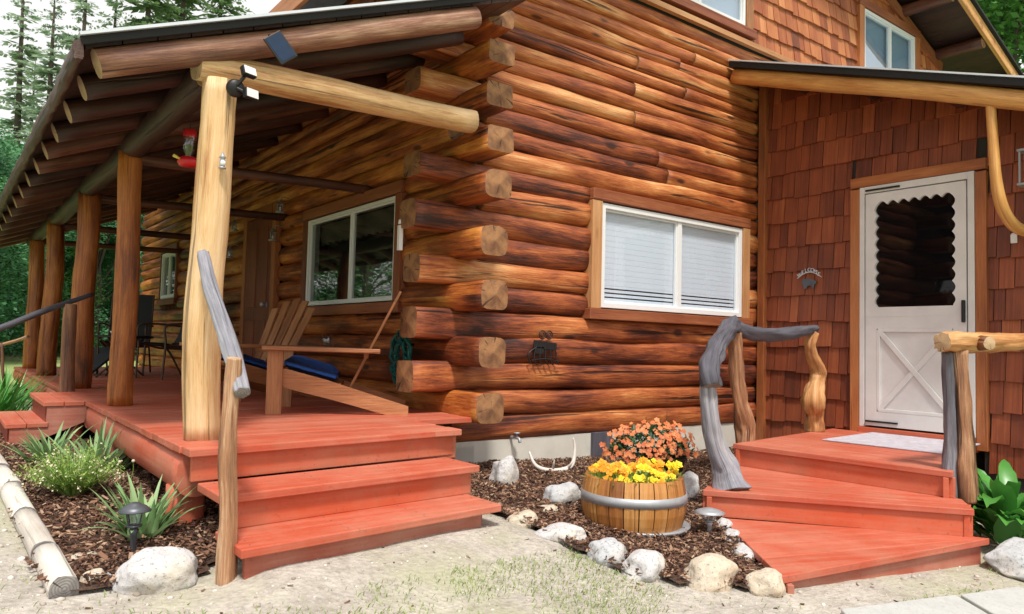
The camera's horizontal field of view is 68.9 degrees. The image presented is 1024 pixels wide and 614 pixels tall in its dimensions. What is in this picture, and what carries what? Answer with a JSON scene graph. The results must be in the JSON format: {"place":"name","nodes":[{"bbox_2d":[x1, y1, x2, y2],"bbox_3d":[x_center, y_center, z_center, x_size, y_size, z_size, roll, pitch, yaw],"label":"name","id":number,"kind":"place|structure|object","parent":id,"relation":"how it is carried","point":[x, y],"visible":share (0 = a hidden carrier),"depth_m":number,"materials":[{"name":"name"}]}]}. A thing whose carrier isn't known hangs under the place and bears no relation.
{"place":"outdoors","nodes":[
{"label":"outdoors","id":0,"kind":"place"},
{"bbox_2d":[0,335,1023,613],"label":"ground","id":1,"kind":"structure","parent":0,"point":[438,553],"depth_m":3.11,"materials":[{"name":"beige sand"}]},
{"bbox_2d":[0,335,29,384],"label":"stick railing","id":2,"kind":"object","parent":1,"relation":"on","point":[3,344],"visible":0.8,"depth_m":8.60,"materials":[{"name":"brown wood"}]},
{"bbox_2d":[0,119,45,360],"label":"leafy tree","id":3,"kind":"object","parent":1,"relation":"on","point":[5,296],"visible":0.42,"depth_m":18.08,"materials":[{"name":"green plant"}]},
{"bbox_2d":[4,59,46,141],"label":"conifer tree","id":4,"kind":"object","parent":1,"relation":"on","point":[30,118],"visible":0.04,"depth_m":46.45,"materials":[{"name":"green plant"}]},
{"bbox_2d":[0,0,53,151],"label":"conifer tree","id":5,"kind":"object","parent":1,"relation":"on","point":[16,102],"visible":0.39,"depth_m":36.95,"materials":[{"name":"green plant"}]},
{"bbox_2d":[0,132,73,349],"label":"leafy tree","id":6,"kind":"object","parent":1,"relation":"on","point":[21,147],"visible":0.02,"depth_m":22.45,"materials":[{"name":"green plant"}]},
{"bbox_2d":[0,138,76,360],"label":"leafy tree","id":7,"kind":"object","parent":1,"relation":"on","point":[7,171],"visible":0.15,"depth_m":19.28,"materials":[{"name":"green plant"}]},
{"bbox_2d":[6,0,71,259],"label":"conifer tree","id":8,"kind":"object","parent":1,"relation":"on","point":[49,71],"visible":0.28,"depth_m":30.75,"materials":[{"name":"green plant"}]},
{"bbox_2d":[0,392,87,446],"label":"side steps","id":9,"kind":"structure","parent":1,"relation":"on","point":[49,413],"depth_m":5.49,"materials":[{"name":"red paint"}]},
{"bbox_2d":[0,225,109,353],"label":"leafy tree","id":10,"kind":"object","parent":1,"relation":"on","point":[60,329],"visible":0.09,"depth_m":21.20,"materials":[{"name":"green plant"}]},
{"bbox_2d":[47,0,101,78],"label":"conifer tree","id":11,"kind":"object","parent":1,"relation":"on","point":[87,7],"visible":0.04,"depth_m":34.96,"materials":[{"name":"green plant"}]},
{"bbox_2d":[15,233,139,346],"bbox_3d":[-14.672,-1.736,25.193,5.017,7.000,5.358,0,-3,30],"label":"leafy tree","id":12,"kind":"object","parent":1,"relation":"on","point":[69,285],"depth_m":24.20,"materials":[{"name":"green plant"}]},
{"bbox_2d":[16,214,143,351],"bbox_3d":[-12.884,-1.315,22.952,4.848,6.333,4.539,0,-3,23],"label":"leafy tree","id":13,"kind":"object","parent":1,"relation":"on","point":[98,313],"visible":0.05,"depth_m":22.71,"materials":[{"name":"green plant"}]},
{"bbox_2d":[45,217,142,348],"bbox_3d":[-14.570,-1.096,26.663,4.755,5.807,4.862,1,-3,15],"label":"leafy tree","id":14,"kind":"object","parent":1,"relation":"on","point":[108,270],"depth_m":26.21,"materials":[{"name":"green plant"}]},
{"bbox_2d":[58,214,144,353],"bbox_3d":[-12.501,-1.438,24.868,5.103,6.666,4.778,1,-3,8],"label":"leafy tree","id":15,"kind":"object","parent":1,"relation":"on","point":[104,264],"visible":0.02,"depth_m":23.49,"materials":[{"name":"green plant"}]},
{"bbox_2d":[89,0,129,29],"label":"conifer tree","id":16,"kind":"object","parent":1,"relation":"on","point":[116,15],"visible":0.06,"depth_m":37.35,"materials":[{"name":"green plant"}]},
{"bbox_2d":[102,0,183,276],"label":"conifer tree","id":17,"kind":"object","parent":1,"relation":"on","point":[157,7],"visible":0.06,"depth_m":32.63,"materials":[{"name":"green plant"}]},
{"bbox_2d":[112,0,222,235],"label":"conifer tree","id":18,"kind":"object","parent":1,"relation":"on","point":[185,5],"visible":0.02,"depth_m":35.20,"materials":[{"name":"green plant"}]},
{"bbox_2d":[192,0,254,18],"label":"conifer tree","id":19,"kind":"object","parent":1,"relation":"on","point":[219,10],"visible":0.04,"depth_m":37.58,"materials":[{"name":"green plant"}]},
{"bbox_2d":[197,249,250,585],"bbox_3d":[-1.271,0.458,3.190,0.099,1.488,0.786,3,-3,-34],"label":"handrail","id":20,"kind":"object","parent":1,"relation":"on","point":[236,386],"visible":0.94,"depth_m":2.89,"materials":[{"name":"brown wood"}]},
{"bbox_2d":[182,431,500,579],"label":"porch steps","id":21,"kind":"structure","parent":1,"relation":"on","point":[287,519],"depth_m":3.49,"materials":[{"name":"red paint"}]},
{"bbox_2d":[0,427,978,613],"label":"mulch chips","id":22,"kind":"object","parent":1,"relation":"on","point":[101,558],"visible":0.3,"depth_m":3.87,"materials":[{"name":"brown wood"}]},
{"bbox_2d":[0,454,9,468],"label":"edging log","id":23,"kind":"object","parent":22,"relation":"on","point":[3,461],"visible":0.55,"depth_m":4.29,"materials":[{"name":"grey wood"}]},
{"bbox_2d":[0,465,22,487],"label":"edging log","id":24,"kind":"object","parent":22,"relation":"on","point":[5,472],"visible":0.51,"depth_m":3.90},
{"bbox_2d":[0,482,36,524],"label":"edging log","id":25,"kind":"object","parent":22,"relation":"on","point":[14,497],"visible":0.75,"depth_m":3.52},
{"bbox_2d":[0,367,51,410],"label":"iris plant","id":26,"kind":"object","parent":22,"relation":"on","point":[5,395],"visible":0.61,"depth_m":6.50,"materials":[{"name":"green plant"}]},
{"bbox_2d":[0,364,57,410],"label":"iris plant","id":27,"kind":"object","parent":22,"relation":"on","point":[6,378],"visible":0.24,"depth_m":7.63,"materials":[{"name":"green plant"}]},
{"bbox_2d":[13,508,55,559],"bbox_3d":[-2.010,0.960,3.139,0.095,0.136,0.500,4,-4,-41],"label":"edging log","id":28,"kind":"object","parent":22,"relation":"on","point":[32,529],"visible":0.77,"depth_m":3.10,"materials":[{"name":"grey wood"}]},
{"bbox_2d":[1,421,98,465],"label":"iris plant","id":29,"kind":"object","parent":22,"relation":"on","point":[36,449],"visible":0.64,"depth_m":4.55,"materials":[{"name":"green plant"}]},
{"bbox_2d":[32,543,78,598],"bbox_3d":[-1.707,0.988,2.784,0.098,0.125,0.390,4,-4,-40],"label":"edging log","id":30,"kind":"object","parent":22,"relation":"on","point":[51,560],"visible":0.93,"depth_m":2.69,"materials":[{"name":"grey wood"}]},
{"bbox_2d":[8,439,131,499],"bbox_3d":[-2.209,0.817,3.738,0.543,0.287,0.528,4,-4,-37],"label":"flowering mound","id":31,"kind":"object","parent":22,"relation":"on","point":[76,478],"visible":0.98,"depth_m":3.69,"materials":[{"name":"green plant"}]},
{"bbox_2d":[66,551,96,559],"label":"rock","id":32,"kind":"object","parent":22,"relation":"on","point":[73,556],"visible":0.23,"depth_m":2.96,"materials":[{"name":"beige stone"}]},
{"bbox_2d":[43,417,131,470],"bbox_3d":[-2.397,0.820,4.456,0.710,0.336,0.618,4,-4,-37],"label":"iris plant","id":33,"kind":"object","parent":22,"relation":"on","point":[107,443],"visible":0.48,"depth_m":4.43,"materials":[{"name":"green plant"}]},
{"bbox_2d":[79,568,110,582],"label":"rock","id":34,"kind":"object","parent":22,"relation":"on","point":[95,571],"visible":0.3,"depth_m":2.77,"materials":[{"name":"beige stone"}]},
{"bbox_2d":[103,459,134,490],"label":"seedhead stalks","id":35,"kind":"object","parent":22,"relation":"on","point":[120,461],"visible":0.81,"depth_m":3.90,"materials":[{"name":"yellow plant"}]},
{"bbox_2d":[118,502,151,554],"bbox_3d":[-1.551,0.940,3.057,0.126,0.274,0.126,4,-4,-37],"label":"solar path light","id":36,"kind":"object","parent":22,"relation":"on","point":[132,508],"visible":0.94,"depth_m":3.04,"materials":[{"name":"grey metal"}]},
{"bbox_2d":[77,473,199,539],"bbox_3d":[-1.615,0.873,3.250,0.449,0.273,0.528,2,-3,-5],"label":"iris plant","id":37,"kind":"object","parent":22,"relation":"on","point":[154,522],"visible":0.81,"depth_m":3.25,"materials":[{"name":"green plant"}]},
{"bbox_2d":[111,546,197,594],"bbox_3d":[-1.350,1.009,2.830,0.303,0.194,0.231,4,-4,-37],"label":"rock","id":38,"kind":"object","parent":22,"relation":"on","point":[154,570],"visible":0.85,"depth_m":2.76,"materials":[{"name":"white stone"}]},
{"bbox_2d":[489,455,518,486],"bbox_3d":[-0.054,1.109,4.949,0.172,0.240,0.213,-1,-4,41],"label":"rock","id":39,"kind":"object","parent":22,"relation":"on","point":[505,470],"visible":0.65,"depth_m":4.89,"materials":[{"name":"white stone"}]},
{"bbox_2d":[506,509,537,528],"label":"rock","id":40,"kind":"object","parent":22,"relation":"on","point":[518,518],"visible":0.61,"depth_m":3.89,"materials":[{"name":"beige stone"}]},
{"bbox_2d":[541,504,558,512],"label":"rock","id":41,"kind":"object","parent":22,"relation":"on","point":[550,506],"visible":0.37,"depth_m":4.29,"materials":[{"name":"beige stone"}]},
{"bbox_2d":[528,438,575,472],"bbox_3d":[0.329,1.098,5.481,0.439,0.241,0.140,4,-4,-37],"label":"shed antler","id":42,"kind":"object","parent":22,"relation":"on","point":[567,467],"visible":0.95,"depth_m":5.45,"materials":[{"name":"white"}]},
{"bbox_2d":[534,522,586,545],"bbox_3d":[0.236,1.175,3.814,0.283,0.137,0.194,2,-3,-15],"label":"rock","id":43,"kind":"object","parent":22,"relation":"on","point":[555,532],"visible":0.53,"depth_m":3.75,"materials":[{"name":"white stone"}]},
{"bbox_2d":[543,482,580,505],"bbox_3d":[0.311,1.176,4.570,0.254,0.201,0.189,3,-3,-26],"label":"rock","id":44,"kind":"object","parent":22,"relation":"on","point":[562,493],"visible":0.57,"depth_m":4.51,"materials":[{"name":"grey stone"}]},
{"bbox_2d":[587,537,627,567],"bbox_3d":[0.458,1.203,3.615,0.191,0.159,0.200,1,-3,17],"label":"rock","id":45,"kind":"object","parent":22,"relation":"on","point":[609,547],"visible":0.68,"depth_m":3.56,"materials":[{"name":"grey stone"}]},
{"bbox_2d":[621,549,664,581],"bbox_3d":[0.613,1.221,3.483,0.199,0.168,0.231,0,-3,24],"label":"rock","id":46,"kind":"object","parent":22,"relation":"on","point":[650,564],"visible":0.8,"depth_m":3.41,"materials":[{"name":"white stone"}]},
{"bbox_2d":[599,417,698,474],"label":"potted flowers","id":47,"kind":"object","parent":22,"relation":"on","point":[665,452],"visible":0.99,"depth_m":5.18,"materials":[{"name":"orange plant"}]},
{"bbox_2d":[635,517,690,538],"bbox_3d":[0.733,1.246,4.250,0.560,0.045,0.560,4,-4,-37],"label":"barrel saucer","id":48,"kind":"object","parent":22,"relation":"on","point":[686,525],"visible":0.21,"depth_m":4.04,"materials":[{"name":"plastic"}]},
{"bbox_2d":[580,470,687,534],"bbox_3d":[0.694,1.098,4.263,0.604,0.279,0.604,4,-4,-37],"label":"flower barrel","id":49,"kind":"object","parent":48,"relation":"on","point":[654,507],"visible":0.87,"depth_m":4.01,"materials":[{"name":"wood"}]},
{"bbox_2d":[579,456,685,485],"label":"yellow flowers","id":50,"kind":"object","parent":49,"relation":"on","point":[642,470],"visible":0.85,"depth_m":4.18,"materials":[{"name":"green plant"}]},
{"bbox_2d":[683,471,699,500],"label":"rock","id":51,"kind":"object","parent":22,"relation":"on","point":[692,487],"visible":0.42,"depth_m":4.96,"materials":[{"name":"white stone"}]},
{"bbox_2d":[694,507,724,533],"bbox_3d":[1.098,1.228,4.154,0.173,0.214,0.173,4,-4,-37],"label":"solar path light","id":52,"kind":"object","parent":22,"relation":"on","point":[708,511],"visible":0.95,"depth_m":4.13,"materials":[{"name":"metal"}]},
{"bbox_2d":[682,553,738,591],"bbox_3d":[0.906,1.241,3.440,0.298,0.204,0.224,4,-4,-43],"label":"rock","id":53,"kind":"object","parent":22,"relation":"on","point":[709,572],"visible":0.69,"depth_m":3.35,"materials":[{"name":"beige stone"}]},
{"bbox_2d":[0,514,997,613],"bbox_3d":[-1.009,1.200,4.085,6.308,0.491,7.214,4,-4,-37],"label":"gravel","id":54,"kind":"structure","parent":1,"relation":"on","point":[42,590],"depth_m":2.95,"materials":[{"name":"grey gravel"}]},
{"bbox_2d":[0,542,1012,613],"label":"grass","id":55,"kind":"structure","parent":1,"relation":"on","point":[583,584],"depth_m":3.14,"materials":[{"name":"plant"}]},
{"bbox_2d":[0,0,1023,526],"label":"log cabin","id":56,"kind":"object","parent":1,"relation":"on","point":[630,204],"visible":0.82,"depth_m":6.27,"materials":[{"name":"orange wood"}]},
{"bbox_2d":[0,292,93,391],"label":"handrail","id":57,"kind":"object","parent":56,"relation":"on","point":[67,355],"visible":0.91,"depth_m":6.38,"materials":[{"name":"brown wood"}]},
{"bbox_2d":[92,347,109,373],"bbox_3d":[-5.205,0.664,9.266,0.500,0.376,0.534,1,-3,16],"label":"lounger back","id":58,"kind":"object","parent":56,"relation":"on","point":[101,358],"visible":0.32,"depth_m":9.25,"materials":[{"name":"grey fabric"}]},
{"bbox_2d":[94,335,153,377],"bbox_3d":[-4.648,0.588,8.877,0.680,0.498,0.680,4,-4,-37],"label":"patio table","id":59,"kind":"object","parent":56,"relation":"on","point":[109,339],"visible":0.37,"depth_m":8.72,"materials":[{"name":"black metal"}]},
{"bbox_2d":[96,293,154,373],"bbox_3d":[-5.056,0.341,9.801,0.585,1.059,0.705,2,-3,-18],"label":"sling chair","id":60,"kind":"object","parent":56,"relation":"on","point":[145,308],"visible":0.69,"depth_m":10.05,"materials":[{"name":"grey fabric"}]},
{"bbox_2d":[134,323,182,379],"bbox_3d":[-3.998,0.323,8.915,0.585,1.059,0.704,0,-3,32],"label":"sling chair","id":61,"kind":"object","parent":56,"relation":"on","point":[175,345],"visible":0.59,"depth_m":8.77,"materials":[{"name":"black metal"}]},
{"bbox_2d":[157,242,181,305],"bbox_3d":[-5.405,-0.509,12.033,0.330,0.950,1.110,4,-4,-37],"label":"window","id":62,"kind":"structure","parent":56,"relation":"in","point":[169,271],"depth_m":12.06,"materials":[{"name":"white plastic"}]},
{"bbox_2d":[173,115,196,167],"bbox_3d":[-1.869,-0.978,4.308,0.173,0.330,0.128,4,-4,-37],"label":"hummingbird feeder","id":63,"kind":"object","parent":56,"relation":"hanging from","point":[187,161],"visible":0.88,"depth_m":4.28,"materials":[{"name":"red plastic"}]},
{"bbox_2d":[218,152,225,168],"bbox_3d":[-1.410,-0.715,3.635,0.036,0.080,0.040,4,-4,-37],"label":"post lantern","id":64,"kind":"object","parent":56,"relation":"attached to","point":[222,157],"visible":1,"depth_m":3.63,"materials":[{"name":"metal"}]},
{"bbox_2d":[226,244,238,257],"bbox_3d":[-3.432,-0.687,9.145,0.138,0.175,0.088,2,-3,-13],"label":"wall lantern","id":65,"kind":"object","parent":56,"relation":"attached to","point":[230,254],"depth_m":9.12,"materials":[{"name":"metal"}]},
{"bbox_2d":[230,217,242,230],"bbox_3d":[-3.345,-1.009,9.058,0.138,0.175,0.088,2,-3,-13],"label":"wall lantern","id":66,"kind":"object","parent":56,"relation":"attached to","point":[232,223],"depth_m":9.04,"materials":[{"name":"metal"}]},
{"bbox_2d":[226,65,258,100],"bbox_3d":[-1.334,-1.109,3.697,0.091,0.160,0.144,19,-18,-80],"label":"floodlight","id":67,"kind":"object","parent":56,"relation":"attached to","point":[235,88],"visible":1,"depth_m":3.68,"materials":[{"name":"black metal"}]},
{"bbox_2d":[179,299,318,401],"bbox_3d":[-2.171,0.332,6.340,0.760,0.862,0.961,-1,-4,35],"label":"adirondack chair","id":68,"kind":"object","parent":56,"relation":"on","point":[257,376],"visible":0.41,"depth_m":6.54,"materials":[{"name":"brown wood"}]},
{"bbox_2d":[221,354,266,369],"bbox_3d":[-2.277,0.458,6.186,0.500,0.179,0.340,-1,-4,35],"label":"cushion","id":69,"kind":"object","parent":68,"relation":"on","point":[255,362],"visible":0.25,"depth_m":6.04,"materials":[{"name":"blue fabric"}]},
{"bbox_2d":[239,202,281,356],"bbox_3d":[-2.920,-0.147,8.513,0.140,1.980,1.080,4,-4,-37],"label":"porch door","id":70,"kind":"structure","parent":56,"relation":"in","point":[260,263],"depth_m":8.47,"materials":[{"name":"wood"}]},
{"bbox_2d":[268,225,280,241],"bbox_3d":[-2.534,-0.793,7.984,0.138,0.175,0.088,2,-3,-13],"label":"wall lantern","id":71,"kind":"object","parent":56,"relation":"attached to","point":[272,230],"depth_m":7.96,"materials":[{"name":"metal"}]},
{"bbox_2d":[263,30,297,64],"bbox_3d":[-1.175,-1.309,3.764,0.164,0.180,0.098,1,-3,8],"label":"solar charger","id":72,"kind":"object","parent":56,"relation":"attached to","point":[280,47],"visible":1,"depth_m":3.75,"materials":[{"name":"blue glass"}]},
{"bbox_2d":[275,197,288,213],"bbox_3d":[-2.417,-1.076,7.856,0.138,0.175,0.088,2,-3,-13],"label":"wall lantern","id":73,"kind":"object","parent":56,"relation":"attached to","point":[279,202],"depth_m":7.83,"materials":[{"name":"metal"}]},
{"bbox_2d":[262,291,407,414],"bbox_3d":[-1.220,0.304,5.293,0.961,0.862,0.760,2,-3,-10],"label":"adirondack chair","id":74,"kind":"object","parent":56,"relation":"on","point":[283,381],"visible":0.91,"depth_m":4.99,"materials":[{"name":"brown wood"}]},
{"bbox_2d":[284,355,339,381],"bbox_3d":[-1.400,0.433,5.255,0.340,0.179,0.500,2,-3,-10],"label":"cushion","id":75,"kind":"object","parent":74,"relation":"on","point":[313,367],"visible":0.84,"depth_m":5.03,"materials":[{"name":"blue fabric"}]},
{"bbox_2d":[297,180,408,315],"bbox_3d":[-1.391,-0.455,6.802,0.330,1.060,2.070,4,-4,-37],"label":"window","id":76,"kind":"structure","parent":56,"relation":"in","point":[352,263],"depth_m":6.82,"materials":[{"name":"white plastic"}]},
{"bbox_2d":[397,219,402,250],"bbox_3d":[-0.800,-0.516,5.331,0.035,0.225,0.035,4,-4,-37],"label":"thermometer","id":77,"kind":"object","parent":56,"relation":"attached to","point":[399,238],"visible":1,"depth_m":5.32,"materials":[{"name":"white plastic"}]},
{"bbox_2d":[389,330,413,384],"bbox_3d":[-0.797,0.394,5.663,0.172,0.434,0.313,4,-4,-37],"label":"garden hose","id":78,"kind":"object","parent":56,"relation":"hanging from","point":[396,343],"visible":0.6,"depth_m":5.65,"materials":[{"name":"green rubber"}]},
{"bbox_2d":[509,432,520,442],"bbox_3d":[0.027,0.979,5.602,0.050,0.076,0.133,4,-4,-37],"label":"wall spigot","id":79,"kind":"object","parent":56,"relation":"attached to","point":[516,437],"depth_m":5.58,"materials":[{"name":"metal"}]},
{"bbox_2d":[527,330,559,364],"bbox_3d":[0.251,0.316,5.796,0.328,0.271,0.012,4,-4,-37],"label":"iron wall ornament","id":80,"kind":"object","parent":56,"relation":"attached to","point":[539,347],"visible":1,"depth_m":5.79,"materials":[{"name":"black metal"}]},
{"bbox_2d":[581,187,752,326],"bbox_3d":[1.432,-0.389,6.910,2.230,1.090,0.330,4,-4,-37],"label":"window","id":81,"kind":"structure","parent":56,"relation":"in","point":[651,260],"depth_m":6.76,"materials":[{"name":"white plastic"}]},
{"bbox_2d":[660,0,756,40],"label":"window","id":82,"kind":"structure","parent":56,"relation":"in","point":[736,17],"depth_m":7.38,"materials":[{"name":"white wood"}]},
{"bbox_2d":[797,266,821,288],"bbox_3d":[2.852,-0.296,7.156,0.017,0.240,0.257,4,-4,-37],"label":"welcome sign","id":83,"kind":"object","parent":56,"relation":"attached to","point":[808,282],"visible":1,"depth_m":7.16,"materials":[{"name":"silver metal"}]},
{"bbox_2d":[856,0,920,69],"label":"window","id":84,"kind":"structure","parent":56,"relation":"in","point":[884,40],"depth_m":9.41,"materials":[{"name":"white plastic"}]},
{"bbox_2d":[850,157,989,452],"bbox_3d":[3.445,-0.007,6.378,0.120,2.365,1.120,4,-4,-37],"label":"storm door","id":85,"kind":"structure","parent":56,"relation":"in","point":[919,260],"depth_m":6.37,"materials":[{"name":"white paint"}]},
{"bbox_2d":[1010,233,1017,242],"bbox_3d":[3.909,-0.536,5.808,0.036,0.079,0.045,4,-4,-37],"label":"wall tag","id":86,"kind":"object","parent":56,"relation":"attached to","point":[1013,238],"depth_m":5.80,"materials":[{"name":"white plastic"}]},
{"bbox_2d":[1016,148,1023,187],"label":"hanging lantern","id":87,"kind":"object","parent":56,"relation":"hanging from","point":[1020,152],"visible":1,"depth_m":5.62,"materials":[{"name":"metal"}]},
{"bbox_2d":[717,517,732,528],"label":"rock","id":88,"kind":"object","parent":1,"relation":"on","point":[724,521],"visible":0.47,"depth_m":4.35,"materials":[{"name":"white stone"}]},
{"bbox_2d":[725,528,739,542],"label":"rock","id":89,"kind":"object","parent":1,"relation":"on","point":[733,532],"visible":0.34,"depth_m":4.13,"materials":[{"name":"white stone"}]},
{"bbox_2d":[732,543,754,561],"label":"rock","id":90,"kind":"object","parent":1,"relation":"on","point":[743,548],"visible":0.42,"depth_m":3.83,"materials":[{"name":"white stone"}]},
{"bbox_2d":[745,568,785,597],"bbox_3d":[1.151,1.266,3.389,0.174,0.148,0.202,0,-3,25],"label":"rock","id":91,"kind":"object","parent":1,"relation":"on","point":[766,582],"visible":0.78,"depth_m":3.32,"materials":[{"name":"beige stone"}]},
{"bbox_2d":[703,429,988,593],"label":"entry steps","id":92,"kind":"structure","parent":1,"relation":"on","point":[899,511],"depth_m":4.39,"materials":[{"name":"red paint"}]},
{"bbox_2d":[698,315,826,490],"bbox_3d":[1.899,0.737,5.697,0.516,1.345,2.652,0,-3,33],"label":"handrail","id":93,"kind":"object","parent":92,"relation":"on","point":[731,333],"visible":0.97,"depth_m":5.71,"materials":[{"name":"beige wood"}]},
{"bbox_2d":[822,432,980,453],"bbox_3d":[3.096,1.068,5.906,0.946,0.010,0.862,4,-4,-42],"label":"doormat","id":94,"kind":"object","parent":92,"relation":"on","point":[911,443],"visible":0.95,"depth_m":5.86,"materials":[{"name":"grey fabric"}]},
{"bbox_2d":[933,331,1023,503],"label":"handrail","id":95,"kind":"object","parent":92,"relation":"on","point":[955,348],"visible":0.91,"depth_m":4.54,"materials":[{"name":"beige wood"}]},
{"bbox_2d":[841,595,986,613],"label":"paving slab","id":96,"kind":"structure","parent":1,"relation":"on","point":[952,604],"depth_m":3.30,"materials":[{"name":"concrete"}]},
{"bbox_2d":[961,587,1023,613],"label":"paving slab","id":97,"kind":"structure","parent":1,"relation":"on","point":[1004,601],"depth_m":3.50,"materials":[{"name":"concrete"}]},
{"bbox_2d":[971,459,1023,544],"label":"broad leaf plant","id":98,"kind":"object","parent":1,"relation":"on","point":[998,507],"visible":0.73,"depth_m":4.43,"materials":[{"name":"green plant"}]},
{"bbox_2d":[976,0,1023,72],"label":"leafy tree","id":99,"kind":"object","parent":1,"relation":"on","point":[1010,37],"visible":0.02,"depth_m":15.25,"materials":[{"name":"green plant"}]},
{"bbox_2d":[983,537,1023,580],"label":"rock","id":100,"kind":"object","parent":1,"relation":"on","point":[1005,558],"visible":0.91,"depth_m":4.01,"materials":[{"name":"grey stone"}]},
{"bbox_2d":[993,1,1023,63],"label":"leafy tree","id":101,"kind":"object","parent":1,"relation":"on","point":[1012,32],"depth_m":22.15,"materials":[{"name":"green plant"}]},
{"bbox_2d":[0,0,1023,143],"label":"sky","id":102,"kind":"structure","parent":0,"point":[257,6],"materials":[{"name":"white"}]}
]}

